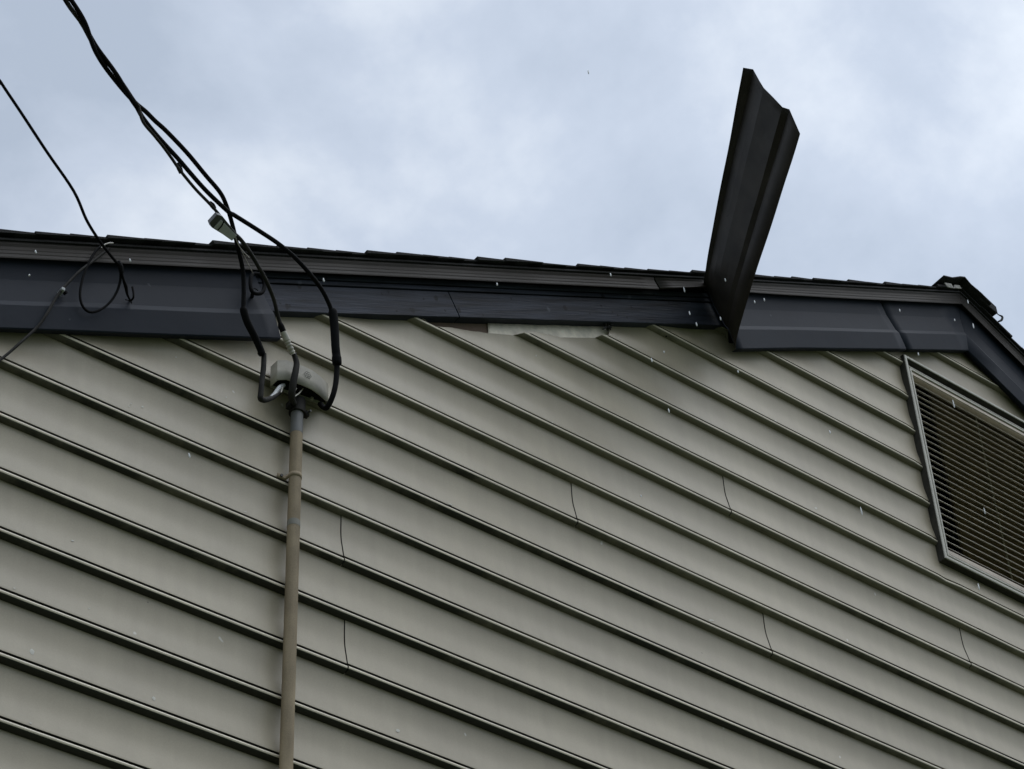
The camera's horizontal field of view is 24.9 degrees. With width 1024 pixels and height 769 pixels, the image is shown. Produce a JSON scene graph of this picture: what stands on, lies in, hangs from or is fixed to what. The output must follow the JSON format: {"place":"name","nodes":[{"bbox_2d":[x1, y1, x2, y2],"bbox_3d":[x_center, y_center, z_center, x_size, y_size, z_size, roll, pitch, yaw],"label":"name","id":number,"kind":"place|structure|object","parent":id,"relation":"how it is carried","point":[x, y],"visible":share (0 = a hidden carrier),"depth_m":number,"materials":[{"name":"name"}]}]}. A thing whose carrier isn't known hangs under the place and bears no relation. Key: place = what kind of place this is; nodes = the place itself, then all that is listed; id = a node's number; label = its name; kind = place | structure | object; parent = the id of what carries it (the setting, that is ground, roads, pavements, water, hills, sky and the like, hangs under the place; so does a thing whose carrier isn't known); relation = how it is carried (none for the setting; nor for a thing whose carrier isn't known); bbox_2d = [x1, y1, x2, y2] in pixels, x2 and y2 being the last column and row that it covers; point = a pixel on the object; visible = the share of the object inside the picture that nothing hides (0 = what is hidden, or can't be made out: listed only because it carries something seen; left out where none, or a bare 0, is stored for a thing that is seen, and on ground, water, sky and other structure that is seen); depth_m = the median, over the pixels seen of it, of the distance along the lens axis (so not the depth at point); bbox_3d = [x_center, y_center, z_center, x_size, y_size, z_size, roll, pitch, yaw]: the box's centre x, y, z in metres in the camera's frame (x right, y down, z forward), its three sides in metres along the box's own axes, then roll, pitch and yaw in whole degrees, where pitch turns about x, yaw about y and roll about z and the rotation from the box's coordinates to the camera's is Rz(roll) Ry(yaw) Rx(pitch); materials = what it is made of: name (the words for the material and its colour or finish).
{"place":"outdoors","nodes":[
{"label":"outdoors","id":0,"kind":"place"},
{"bbox_2d":[28,71,985,589],"bbox_3d":[0.364,-0.348,8.632,4.752,3.541,0.349,26,-49,-29],"label":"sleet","id":1,"kind":"object","parent":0,"point":[664,351],"visible":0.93,"depth_m":8.87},
{"bbox_2d":[0,0,1023,348],"label":"sky","id":2,"kind":"structure","parent":0,"point":[468,129],"materials":[{"name":"grey"}]},
{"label":"ground","id":3,"kind":"structure","parent":0,"visible":0},
{"bbox_2d":[0,229,1023,768],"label":"house","id":4,"kind":"structure","parent":3,"relation":"on","point":[504,563],"depth_m":8.05,"materials":[{"name":"paint"}]},
{"bbox_2d":[57,287,67,295],"bbox_3d":[-1.390,-0.287,7.183,0.028,0.016,0.030,26,-49,-29],"label":"cable clip","id":5,"kind":"object","parent":4,"relation":"attached to","point":[62,289],"visible":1,"depth_m":7.18,"materials":[{"name":"grey plastic"}]},
{"bbox_2d":[0,79,131,361],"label":"telephone wire","id":6,"kind":"object","parent":4,"relation":"attached to","point":[118,263],"visible":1,"depth_m":7.19,"materials":[{"name":"metal"}]},
{"bbox_2d":[130,286,134,300],"bbox_3d":[-1.209,-0.280,7.371,0.014,0.049,0.044,10,-43,-14],"label":"wire hook","id":7,"kind":"object","parent":4,"relation":"attached to","point":[133,293],"visible":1,"depth_m":7.35,"materials":[{"name":"black metal"}]},
{"bbox_2d":[248,272,265,297],"bbox_3d":[-0.865,-0.324,7.782,0.069,0.114,0.053,26,-49,-29],"label":"eye anchor","id":8,"kind":"object","parent":4,"relation":"attached to","point":[251,288],"visible":0.91,"depth_m":7.76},
{"bbox_2d":[63,0,341,365],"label":"overhead power cable","id":9,"kind":"object","parent":8,"relation":"attached to","point":[217,221],"visible":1,"depth_m":7.46,"materials":[{"name":"rubber"}]},
{"bbox_2d":[257,353,339,768],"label":"service mast","id":10,"kind":"object","parent":4,"relation":"attached to","point":[297,383],"visible":1,"depth_m":7.37,"materials":[{"name":"grey metal"}]},
{"bbox_2d":[704,68,799,347],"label":"loose rake trim","id":11,"kind":"structure","parent":4,"relation":"attached to","point":[764,137],"depth_m":9.26,"materials":[{"name":"black metal"}]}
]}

